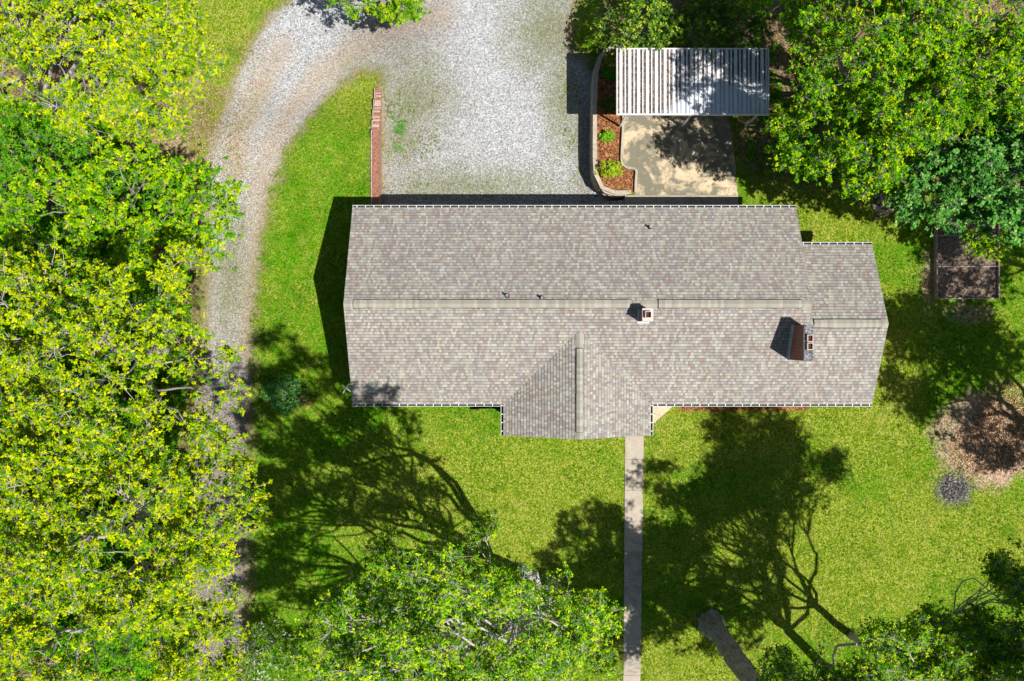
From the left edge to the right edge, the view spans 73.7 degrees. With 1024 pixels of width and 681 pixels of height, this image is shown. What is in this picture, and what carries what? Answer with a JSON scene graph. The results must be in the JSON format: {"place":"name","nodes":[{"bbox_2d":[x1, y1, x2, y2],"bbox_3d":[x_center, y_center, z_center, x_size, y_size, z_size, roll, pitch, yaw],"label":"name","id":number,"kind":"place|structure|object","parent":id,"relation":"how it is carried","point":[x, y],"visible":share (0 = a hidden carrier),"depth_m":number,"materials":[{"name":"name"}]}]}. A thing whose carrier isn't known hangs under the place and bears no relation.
{"place":"outdoors","nodes":[
{"label":"outdoors","id":0,"kind":"place"},
{"bbox_2d":[298,394,312,407],"bbox_3d":[-10.148,2.992,33.209,0.686,1.065,0.657,-41,90,0],"label":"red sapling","id":1,"kind":"object","parent":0,"point":[306,399],"visible":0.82,"depth_m":33.16,"materials":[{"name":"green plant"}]},
{"bbox_2d":[185,0,616,680],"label":"gravel driveway","id":2,"kind":"structure","parent":0,"point":[489,76],"depth_m":34.60,"materials":[{"name":"grey gravel"}]},
{"bbox_2d":[326,0,430,26],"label":"tree","id":3,"kind":"object","parent":2,"relation":"on","point":[412,6],"visible":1,"depth_m":31.18,"materials":[{"name":"green plant"}]},
{"bbox_2d":[391,112,406,151],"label":"gravel weeds","id":4,"kind":"object","parent":2,"relation":"on","point":[401,125],"visible":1,"depth_m":34.57,"materials":[{"name":"green plant"}]},
{"bbox_2d":[384,31,582,198],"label":"gravel weeds","id":5,"kind":"object","parent":2,"relation":"on","point":[389,105],"visible":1,"depth_m":34.59,"materials":[{"name":"green plant"}]},
{"bbox_2d":[589,43,630,199],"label":"stone retaining wall","id":6,"kind":"structure","parent":2,"relation":"on","point":[600,189],"depth_m":33.55,"materials":[{"name":"stone"}]},
{"bbox_2d":[0,0,1023,680],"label":"woodland floor","id":7,"kind":"structure","parent":0,"point":[778,66],"depth_m":33.70,"materials":[{"name":"green plant"}]},
{"bbox_2d":[0,69,42,94],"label":"fallen branch","id":8,"kind":"object","parent":7,"relation":"on","point":[22,77],"visible":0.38,"depth_m":32.44,"materials":[{"name":"grey wood"}]},
{"bbox_2d":[0,249,83,582],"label":"oak tree","id":9,"kind":"object","parent":7,"relation":"on","point":[14,407],"visible":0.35,"depth_m":23.60,"materials":[{"name":"green plant"}]},
{"bbox_2d":[13,489,130,573],"bbox_3d":[-20.288,8.604,31.824,5.187,4.126,4.402,0,90,0],"label":"understory sapling","id":10,"kind":"object","parent":7,"relation":"on","point":[90,511],"visible":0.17,"depth_m":31.43,"materials":[{"name":"green plant"}]},
{"bbox_2d":[24,329,132,417],"bbox_3d":[-19.768,1.522,31.756,4.893,4.254,4.485,0,90,0],"label":"understory sapling","id":11,"kind":"object","parent":7,"relation":"on","point":[105,382],"visible":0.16,"depth_m":30.99,"materials":[{"name":"green plant"}]},
{"bbox_2d":[0,105,162,265],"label":"understory tree","id":12,"kind":"object","parent":7,"relation":"on","point":[9,154],"visible":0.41,"depth_m":29.68,"materials":[{"name":"green plant"}]},
{"bbox_2d":[0,216,171,358],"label":"understory tree","id":13,"kind":"object","parent":7,"relation":"on","point":[55,315],"visible":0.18,"depth_m":29.87,"materials":[{"name":"green plant"}]},
{"bbox_2d":[0,95,193,680],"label":"woodland undergrowth","id":14,"kind":"object","parent":7,"relation":"on","point":[105,669],"visible":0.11,"depth_m":32.99,"materials":[{"name":"green plant"}]},
{"bbox_2d":[0,0,229,152],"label":"oak tree","id":15,"kind":"object","parent":7,"relation":"on","point":[144,58],"visible":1,"depth_m":23.74,"materials":[{"name":"green plant"}]},
{"bbox_2d":[61,398,176,485],"bbox_3d":[-18.012,4.636,31.840,5.200,4.051,4.093,0,90,0],"label":"understory sapling","id":16,"kind":"object","parent":7,"relation":"on","point":[119,403],"visible":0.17,"depth_m":30.70,"materials":[{"name":"green plant"}]},
{"bbox_2d":[0,131,249,304],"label":"oak tree","id":17,"kind":"object","parent":7,"relation":"on","point":[83,185],"visible":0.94,"depth_m":26.42,"materials":[{"name":"green plant"}]},
{"bbox_2d":[0,230,251,465],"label":"oak tree","id":18,"kind":"object","parent":7,"relation":"on","point":[106,301],"visible":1,"depth_m":22.28,"materials":[{"name":"green plant"}]},
{"bbox_2d":[77,244,175,338],"bbox_3d":[-17.331,-2.332,31.819,4.787,4.145,4.648,0,90,0],"label":"understory sapling","id":19,"kind":"object","parent":7,"relation":"on","point":[134,299],"visible":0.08,"depth_m":30.70,"materials":[{"name":"green plant"}]},
{"bbox_2d":[0,534,254,680],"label":"oak tree","id":20,"kind":"object","parent":7,"relation":"on","point":[21,636],"visible":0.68,"depth_m":23.72,"materials":[{"name":"green plant"}]},
{"bbox_2d":[74,575,185,673],"bbox_3d":[-17.196,13.036,31.859,4.939,4.110,4.626,0,90,0],"label":"understory sapling","id":21,"kind":"object","parent":7,"relation":"on","point":[109,648],"visible":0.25,"depth_m":30.64,"materials":[{"name":"green plant"}]},
{"bbox_2d":[0,413,274,646],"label":"oak tree","id":22,"kind":"object","parent":7,"relation":"on","point":[173,538],"visible":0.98,"depth_m":22.43,"materials":[{"name":"green plant"}]},
{"bbox_2d":[131,12,270,269],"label":"leaf litter","id":23,"kind":"object","parent":7,"relation":"on","point":[229,123],"visible":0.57,"depth_m":33.83,"materials":[{"name":"plant"}]},
{"bbox_2d":[590,0,688,68],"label":"evergreen shrub","id":24,"kind":"object","parent":7,"relation":"on","point":[632,7],"visible":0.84,"depth_m":31.43,"materials":[{"name":"green plant"}]},
{"bbox_2d":[668,0,735,62],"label":"evergreen shrub","id":25,"kind":"object","parent":7,"relation":"on","point":[705,6],"visible":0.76,"depth_m":31.44,"materials":[{"name":"green plant"}]},
{"bbox_2d":[729,0,1015,18],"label":"oak tree","id":26,"kind":"object","parent":7,"relation":"on","point":[771,6],"visible":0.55,"depth_m":28.69,"materials":[{"name":"green plant"}]},
{"bbox_2d":[744,29,1023,201],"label":"woodland undergrowth","id":27,"kind":"object","parent":7,"relation":"on","point":[775,91],"visible":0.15,"depth_m":33.44,"materials":[{"name":"green plant"}]},
{"bbox_2d":[762,0,1023,205],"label":"oak tree","id":28,"kind":"object","parent":7,"relation":"on","point":[922,51],"visible":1,"depth_m":25.24,"materials":[{"name":"green plant"}]},
{"bbox_2d":[856,61,1023,247],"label":"maple tree","id":29,"kind":"object","parent":7,"relation":"on","point":[964,162],"visible":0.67,"depth_m":26.34,"materials":[{"name":"green plant"}]},
{"bbox_2d":[56,0,1023,680],"bbox_3d":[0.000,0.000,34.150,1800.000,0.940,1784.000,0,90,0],"label":"lawn","id":30,"kind":"structure","parent":0,"point":[232,22],"depth_m":33.70,"materials":[{"name":"green plant"}]},
{"bbox_2d":[225,640,271,680],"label":"flowering shrub","id":31,"kind":"object","parent":30,"relation":"on","point":[248,667],"visible":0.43,"depth_m":32.74,"materials":[{"name":"green plant"}]},
{"bbox_2d":[243,614,301,680],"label":"flowering shrub","id":32,"kind":"object","parent":30,"relation":"on","point":[254,652],"visible":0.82,"depth_m":32.47,"materials":[{"name":"green plant"}]},
{"bbox_2d":[259,373,308,415],"bbox_3d":[-10.997,2.589,32.988,2.021,1.515,2.241,-40,90,0],"label":"lawn shrub","id":33,"kind":"object","parent":30,"relation":"on","point":[276,403],"visible":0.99,"depth_m":32.82,"materials":[{"name":"green plant"}]},
{"bbox_2d":[371,88,381,204],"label":"brick retaining wall","id":34,"kind":"structure","parent":30,"relation":"on","point":[376,164],"depth_m":33.75,"materials":[{"name":"red brick"}]},
{"bbox_2d":[262,506,626,680],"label":"maple tree","id":35,"kind":"object","parent":30,"relation":"on","point":[419,647],"visible":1,"depth_m":18.50,"materials":[{"name":"green plant"}]},
{"bbox_2d":[591,200,624,204],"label":"garden steps","id":36,"kind":"structure","parent":30,"relation":"on","point":[620,202],"depth_m":33.99,"materials":[{"name":"concrete"}]},
{"bbox_2d":[343,205,888,439],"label":"ranch house","id":37,"kind":"structure","parent":30,"relation":"on","point":[579,322],"depth_m":30.14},
{"bbox_2d":[474,406,500,408],"bbox_3d":[-1.197,2.896,33.805,1.358,0.390,0.928,0,90,0],"label":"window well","id":38,"kind":"object","parent":37,"relation":"attached to","point":[487,407],"depth_m":33.65,"materials":[{"name":"black metal"}]},
{"bbox_2d":[653,406,672,423],"bbox_3d":[6.900,3.500,33.724,2.600,0.152,2.100,0,90,0],"label":"entry landing","id":39,"kind":"object","parent":30,"relation":"on","point":[659,412],"visible":0.17,"depth_m":33.65,"materials":[{"name":"concrete"}]},
{"bbox_2d":[623,47,737,194],"bbox_3d":[8.232,-10.811,33.780,5.800,0.240,7.281,0,90,0],"label":"concrete parking pad","id":40,"kind":"object","parent":30,"relation":"on","point":[670,155],"visible":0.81,"depth_m":33.66,"materials":[{"name":"beige concrete"}]},
{"bbox_2d":[620,116,637,191],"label":"garden curb","id":41,"kind":"structure","parent":40,"relation":"on","point":[624,165],"depth_m":33.58,"materials":[{"name":"concrete"}]},
{"bbox_2d":[616,48,768,126],"bbox_3d":[8.261,-11.840,32.437,6.969,2.526,3.040,0,90,0],"label":"carport","id":42,"kind":"object","parent":40,"relation":"on","point":[689,82],"visible":0.99,"depth_m":31.20,"materials":[{"name":"white metal"}]},
{"bbox_2d":[703,0,773,50],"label":"evergreen shrub","id":43,"kind":"object","parent":30,"relation":"on","point":[755,22],"visible":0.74,"depth_m":31.35,"materials":[{"name":"green plant"}]},
{"bbox_2d":[696,608,888,680],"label":"maple tree","id":44,"kind":"object","parent":30,"relation":"on","point":[713,628],"visible":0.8,"depth_m":30.25,"materials":[{"name":"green plant"}]},
{"bbox_2d":[753,536,1023,680],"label":"maple tree","id":45,"kind":"object","parent":30,"relation":"on","point":[1008,575],"visible":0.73,"depth_m":24.57,"materials":[{"name":"green plant"}]},
{"bbox_2d":[858,588,1023,680],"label":"maple tree","id":46,"kind":"object","parent":30,"relation":"on","point":[1005,668],"visible":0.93,"depth_m":23.02,"materials":[{"name":"green plant"}]},
{"bbox_2d":[933,467,972,505],"bbox_3d":[21.769,7.256,33.629,2.130,0.266,2.119,0,90,0],"label":"burnt debris","id":47,"kind":"object","parent":30,"relation":"on","point":[953,486],"visible":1,"depth_m":33.64,"materials":[{"name":"black plant"}]},
{"bbox_2d":[933,204,999,298],"bbox_3d":[22.344,-4.373,33.615,3.087,0.370,4.655,0,90,0],"label":"raised garden bed","id":48,"kind":"object","parent":30,"relation":"on","point":[958,273],"visible":0.57,"depth_m":33.56,"materials":[{"name":"soil"}]},
{"bbox_2d":[945,372,1023,477],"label":"wood chips","id":49,"kind":"object","parent":30,"relation":"on","point":[987,425],"visible":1,"depth_m":33.63,"materials":[{"name":"brown wood chips"}]},
{"bbox_2d":[958,223,1023,261],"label":"sapling","id":50,"kind":"object","parent":30,"relation":"on","point":[988,243],"visible":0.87,"depth_m":30.52,"materials":[{"name":"green plant"}]},
{"bbox_3d":[18.074,-6.846,33.606,0.221,0.206,0.281,0,90,0],"label":"rock","id":51,"kind":"object","parent":30,"relation":"on","visible":0},
{"bbox_2d":[880,193,884,205],"bbox_3d":[18.116,-6.900,33.420,0.126,0.148,0.604,-13,90,0],"label":"log","id":52,"kind":"object","parent":51,"relation":"on","point":[881,198],"visible":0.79,"depth_m":33.37,"materials":[{"name":"wood"}]},
{"bbox_2d":[597,49,634,191],"bbox_3d":[5.100,-10.950,34.146,2.100,0.920,7.200,0,90,0],"label":"mulch bed","id":53,"kind":"object","parent":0,"point":[610,122],"visible":0.69,"depth_m":33.71,"materials":[{"name":"brown soil"}]},
{"bbox_2d":[597,96,615,112],"bbox_3d":[4.718,-11.529,33.460,0.875,0.603,0.863,-29,90,0],"label":"bed shrub","id":54,"kind":"object","parent":53,"relation":"on","point":[608,103],"visible":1,"depth_m":33.42,"materials":[{"name":"green plant"}]},
{"bbox_2d":[598,129,614,142],"bbox_3d":[4.653,-10.040,33.519,0.874,0.489,0.676,0,90,0],"label":"bed shrub","id":55,"kind":"object","parent":53,"relation":"on","point":[606,135],"visible":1,"depth_m":33.47,"materials":[{"name":"green plant"}]},
{"bbox_2d":[593,158,622,177],"bbox_3d":[4.704,-8.449,33.339,1.482,0.828,1.050,0,90,0],"label":"bed shrub","id":56,"kind":"object","parent":53,"relation":"on","point":[610,173],"visible":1,"depth_m":33.33,"materials":[{"name":"green plant"}]},
{"bbox_2d":[600,65,615,81],"bbox_3d":[4.800,-13.067,33.489,0.687,0.516,0.883,-40,90,0],"label":"bed shrub","id":57,"kind":"object","parent":53,"relation":"on","point":[608,73],"visible":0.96,"depth_m":33.43,"materials":[{"name":"green plant"}]},
{"bbox_2d":[623,436,643,680],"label":"front path","id":58,"kind":"structure","parent":0,"point":[634,458],"depth_m":33.65,"materials":[{"name":"concrete"}]},
{"bbox_2d":[624,195,737,204],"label":"walkway by house","id":59,"kind":"object","parent":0,"point":[681,199],"visible":0.36,"depth_m":33.66,"materials":[{"name":"concrete"}]}
]}

